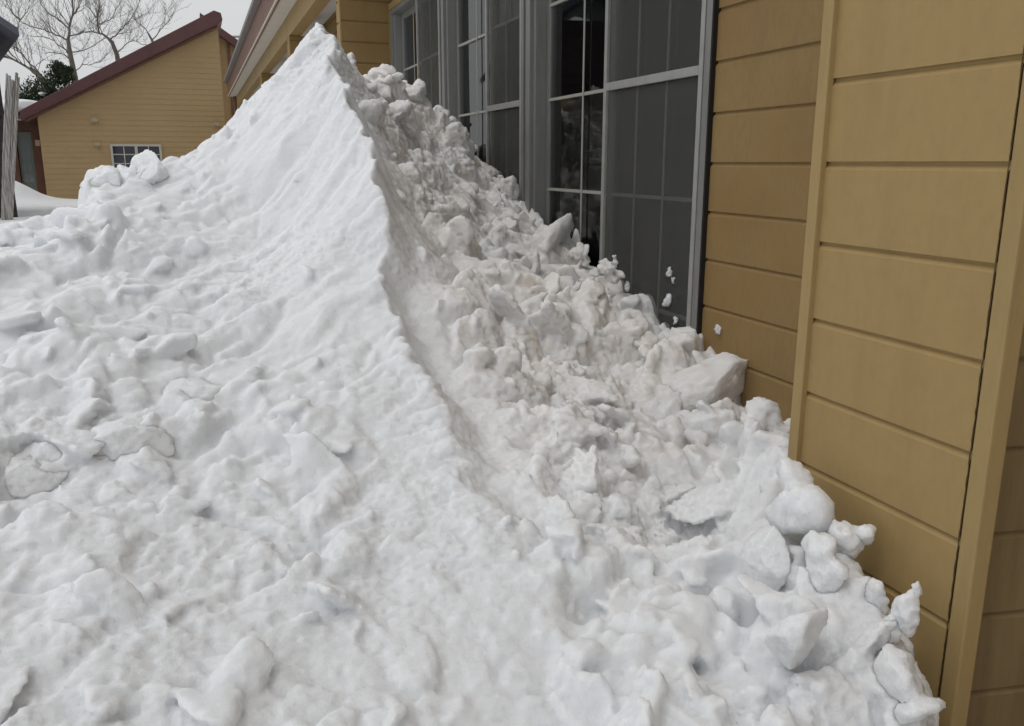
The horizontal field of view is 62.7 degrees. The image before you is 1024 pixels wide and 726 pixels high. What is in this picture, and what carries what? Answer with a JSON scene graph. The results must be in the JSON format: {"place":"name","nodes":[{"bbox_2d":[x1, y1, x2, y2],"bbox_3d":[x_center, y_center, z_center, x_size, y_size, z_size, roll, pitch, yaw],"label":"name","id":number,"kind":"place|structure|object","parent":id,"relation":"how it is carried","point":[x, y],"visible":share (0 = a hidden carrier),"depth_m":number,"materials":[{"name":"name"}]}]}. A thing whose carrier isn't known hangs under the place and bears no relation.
{"place":"outdoors","nodes":[
{"label":"outdoors","id":0,"kind":"place"},
{"bbox_2d":[0,181,77,223],"bbox_3d":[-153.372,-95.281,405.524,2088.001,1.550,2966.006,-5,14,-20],"label":"snowy ground","id":1,"kind":"structure","parent":0,"point":[30,202],"depth_m":25.50,"materials":[{"name":"white snow"}]},
{"bbox_2d":[0,16,18,218],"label":"dark house","id":2,"kind":"structure","parent":1,"relation":"on","point":[9,33],"depth_m":17.76,"materials":[{"name":"grey stone"}]},
{"bbox_2d":[1,72,19,219],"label":"pole bundle","id":3,"kind":"object","parent":1,"relation":"on","point":[11,106],"visible":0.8,"depth_m":17.19,"materials":[{"name":"grey wood"}]},
{"bbox_2d":[2,99,46,194],"bbox_3d":[-16.965,-7.452,29.711,1.995,3.528,2.793,-5,14,-20],"label":"lean to","id":4,"kind":"object","parent":1,"relation":"on","point":[29,170],"visible":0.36,"depth_m":29.05,"materials":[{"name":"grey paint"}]},
{"bbox_2d":[17,131,37,191],"bbox_3d":[-16.814,-6.821,29.171,0.447,2.351,0.058,-5,14,-20],"label":"door","id":5,"kind":"structure","parent":4,"relation":"in","point":[24,140],"depth_m":29.09,"materials":[{"name":"grey paint"}]},
{"bbox_2d":[0,0,61,93],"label":"bare tree","id":6,"kind":"object","parent":1,"relation":"on","point":[30,68],"visible":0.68,"depth_m":34.98,"materials":[{"name":"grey plant"}]},
{"bbox_2d":[18,60,77,119],"bbox_3d":[-18.824,-9.562,34.205,2.541,5.354,2.041,-5,14,-20],"label":"evergreen shrub","id":7,"kind":"object","parent":1,"relation":"on","point":[61,74],"visible":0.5,"depth_m":33.65,"materials":[{"name":"green plant"}]},
{"bbox_2d":[2,0,134,81],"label":"bare tree","id":8,"kind":"object","parent":1,"relation":"on","point":[69,51],"visible":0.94,"depth_m":36.36,"materials":[{"name":"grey plant"}]},
{"bbox_2d":[48,0,170,60],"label":"bare tree","id":9,"kind":"object","parent":1,"relation":"on","point":[115,51],"visible":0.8,"depth_m":37.72,"materials":[{"name":"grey plant"}]},
{"bbox_2d":[20,10,224,198],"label":"ochre house","id":10,"kind":"structure","parent":1,"relation":"on","point":[161,98],"depth_m":28.15,"materials":[{"name":"paint"}]},
{"bbox_2d":[110,144,162,167],"bbox_3d":[-12.745,-6.926,28.570,1.588,1.000,0.100,-5,14,-20],"label":"window","id":11,"kind":"structure","parent":10,"relation":"in","point":[122,154],"depth_m":28.43,"materials":[{"name":"grey glass"}]},
{"bbox_2d":[109,0,189,44],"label":"bare tree","id":12,"kind":"object","parent":1,"relation":"on","point":[162,26],"visible":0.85,"depth_m":40.12,"materials":[{"name":"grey plant"}]},
{"bbox_2d":[200,13,250,125],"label":"back house","id":13,"kind":"structure","parent":1,"relation":"on","point":[227,43],"depth_m":34.28,"materials":[{"name":"paint"}]},
{"bbox_2d":[0,22,938,725],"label":"snow pile","id":14,"kind":"object","parent":1,"relation":"on","point":[444,454],"visible":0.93,"depth_m":2.37,"materials":[{"name":"white snow"}]},
{"bbox_2d":[4,442,68,498],"bbox_3d":[-1.222,0.280,2.190,0.157,0.126,0.209,-5,14,-20],"label":"snow chunk","id":15,"kind":"object","parent":14,"relation":"on","point":[24,478],"visible":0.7,"depth_m":2.14,"materials":[{"name":"white snow"}]},
{"bbox_2d":[81,165,122,187],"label":"snow chunk","id":16,"kind":"object","parent":14,"relation":"on","point":[100,175],"visible":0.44,"depth_m":3.57,"materials":[{"name":"white snow"}]},
{"bbox_2d":[90,417,174,460],"bbox_3d":[-1.073,0.232,2.326,0.264,0.137,0.156,-13,19,-44],"label":"snow chunk","id":17,"kind":"object","parent":14,"relation":"on","point":[123,436],"visible":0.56,"depth_m":2.31,"materials":[{"name":"white snow"}]},
{"bbox_2d":[130,149,168,184],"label":"snow chunk","id":18,"kind":"object","parent":14,"relation":"on","point":[153,167],"visible":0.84,"depth_m":3.71,"materials":[{"name":"white snow"}]},
{"bbox_2d":[162,377,223,400],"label":"snow chunk","id":19,"kind":"object","parent":14,"relation":"on","point":[197,387],"visible":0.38,"depth_m":2.58,"materials":[{"name":"white snow"}]},
{"bbox_2d":[347,52,357,68],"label":"snow chunk","id":20,"kind":"object","parent":14,"relation":"on","point":[351,57],"visible":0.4,"depth_m":4.61,"materials":[{"name":"white snow"}]},
{"bbox_2d":[368,63,395,77],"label":"snow chunk","id":21,"kind":"object","parent":14,"relation":"on","point":[384,70],"visible":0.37,"depth_m":5.01,"materials":[{"name":"white snow"}]},
{"bbox_2d":[500,175,519,199],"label":"snow chunk","id":22,"kind":"object","parent":14,"relation":"on","point":[509,187],"visible":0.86,"depth_m":5.29,"materials":[{"name":"white snow"}]},
{"bbox_2d":[529,252,540,274],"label":"snow chunk","id":23,"kind":"object","parent":14,"relation":"on","point":[534,259],"visible":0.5,"depth_m":4.11,"materials":[{"name":"white snow"}]},
{"bbox_2d":[569,242,590,266],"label":"snow chunk","id":24,"kind":"object","parent":14,"relation":"on","point":[580,250],"visible":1,"depth_m":4.35,"materials":[{"name":"white snow"}]},
{"bbox_2d":[589,258,624,283],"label":"snow chunk","id":25,"kind":"object","parent":14,"relation":"on","point":[606,268],"visible":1,"depth_m":4.04,"materials":[{"name":"white snow"}]},
{"bbox_2d":[633,331,658,357],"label":"snow chunk","id":26,"kind":"object","parent":14,"relation":"on","point":[646,342],"visible":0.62,"depth_m":3.51,"materials":[{"name":"white snow"}]},
{"bbox_2d":[661,352,747,411],"bbox_3d":[0.737,0.101,3.302,0.457,0.274,0.251,-5,14,-20],"label":"snow chunk","id":27,"kind":"object","parent":14,"relation":"on","point":[714,378],"visible":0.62,"depth_m":3.22,"materials":[{"name":"white snow"}]},
{"bbox_2d":[740,526,790,591],"bbox_3d":[0.605,0.473,2.015,0.063,0.177,0.143,-9,16,-33],"label":"snow chunk","id":28,"kind":"object","parent":14,"relation":"on","point":[765,557],"visible":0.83,"depth_m":1.99,"materials":[{"name":"white snow"}]},
{"bbox_2d":[743,396,789,433],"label":"snow chunk","id":29,"kind":"object","parent":14,"relation":"on","point":[764,412],"visible":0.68,"depth_m":2.65,"materials":[{"name":"white snow"}]},
{"bbox_2d":[764,607,827,669],"bbox_3d":[0.578,0.561,1.728,0.155,0.173,0.111,-13,18,-43],"label":"snow chunk","id":30,"kind":"object","parent":14,"relation":"on","point":[790,641],"visible":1,"depth_m":1.68,"materials":[{"name":"white snow"}]},
{"bbox_2d":[765,457,834,534],"bbox_3d":[0.698,0.336,2.059,0.135,0.171,0.207,-5,14,-20],"label":"snow chunk","id":31,"kind":"object","parent":14,"relation":"on","point":[802,503],"visible":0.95,"depth_m":2.00,"materials":[{"name":"white snow"}]},
{"bbox_2d":[801,530,848,592],"bbox_3d":[0.707,0.457,1.910,0.077,0.139,0.136,-5,14,-20],"label":"snow chunk","id":32,"kind":"object","parent":14,"relation":"on","point":[826,568],"visible":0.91,"depth_m":1.88,"materials":[{"name":"white snow"}]},
{"bbox_2d":[827,519,876,558],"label":"snow chunk","id":33,"kind":"object","parent":14,"relation":"on","point":[853,541],"visible":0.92,"depth_m":1.94,"materials":[{"name":"white snow"}]},
{"bbox_2d":[864,578,888,614],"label":"snow chunk","id":34,"kind":"object","parent":14,"relation":"on","point":[875,593],"visible":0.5,"depth_m":1.84,"materials":[{"name":"white snow"}]},
{"bbox_2d":[883,581,922,643],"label":"snow chunk","id":35,"kind":"object","parent":14,"relation":"on","point":[905,610],"visible":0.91,"depth_m":1.75,"materials":[{"name":"white snow"}]},
{"bbox_2d":[874,644,945,723],"bbox_3d":[0.797,0.648,1.695,0.096,0.132,0.143,-5,14,-20],"label":"snow chunk","id":36,"kind":"object","parent":14,"relation":"on","point":[899,679],"visible":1,"depth_m":1.67,"materials":[{"name":"white snow"}]},
{"bbox_2d":[223,0,1023,725],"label":"yellow building","id":37,"kind":"structure","parent":1,"relation":"on","point":[817,206],"depth_m":2.08,"materials":[{"name":"yellow"}]},
{"bbox_2d":[389,0,439,107],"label":"window","id":38,"kind":"structure","parent":37,"relation":"in","point":[414,24],"depth_m":7.53,"materials":[{"name":"glass"}]},
{"bbox_2d":[441,0,521,200],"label":"window","id":39,"kind":"structure","parent":37,"relation":"in","point":[481,40],"depth_m":5.91,"materials":[{"name":"glass"}]},
{"bbox_2d":[612,255,618,267],"bbox_3d":[0.519,-0.511,4.232,0.027,0.068,0.054,-5,14,-20],"label":"snow fleck","id":40,"kind":"object","parent":37,"relation":"attached to","point":[615,262],"visible":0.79,"depth_m":4.22},
{"bbox_2d":[525,0,720,333],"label":"window","id":41,"kind":"structure","parent":37,"relation":"in","point":[619,94],"depth_m":4.08,"materials":[{"name":"glass"}]},
{"bbox_2d":[624,281,630,291],"bbox_3d":[0.569,-0.375,4.136,0.033,0.057,0.042,3,14,14],"label":"snow fleck","id":42,"kind":"object","parent":37,"relation":"attached to","point":[627,286],"visible":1,"depth_m":4.13},
{"bbox_2d":[662,293,671,306],"bbox_3d":[0.700,-0.281,3.782,0.040,0.066,0.065,-5,14,-20],"label":"snow fleck","id":43,"kind":"object","parent":37,"relation":"attached to","point":[667,300],"visible":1,"depth_m":3.77},
{"bbox_2d":[665,266,672,276],"bbox_3d":[0.700,-0.409,3.752,0.023,0.046,0.041,-9,16,-32],"label":"snow fleck","id":44,"kind":"object","parent":37,"relation":"attached to","point":[669,272],"visible":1,"depth_m":3.74},
{"bbox_2d":[673,316,678,324],"bbox_3d":[0.726,-0.189,3.730,0.028,0.039,0.043,-5,14,-20],"label":"snow fleck","id":45,"kind":"object","parent":37,"relation":"attached to","point":[676,319],"visible":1,"depth_m":3.72},
{"bbox_2d":[714,324,721,333],"bbox_3d":[0.846,-0.137,3.434,0.030,0.040,0.039,-9,16,-32],"label":"snow fleck","id":46,"kind":"object","parent":37,"relation":"attached to","point":[717,328],"visible":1,"depth_m":3.43},
{"bbox_2d":[0,0,251,99],"label":"sky","id":47,"kind":"structure","parent":0,"point":[233,12],"materials":[{"name":"white"}]}
]}

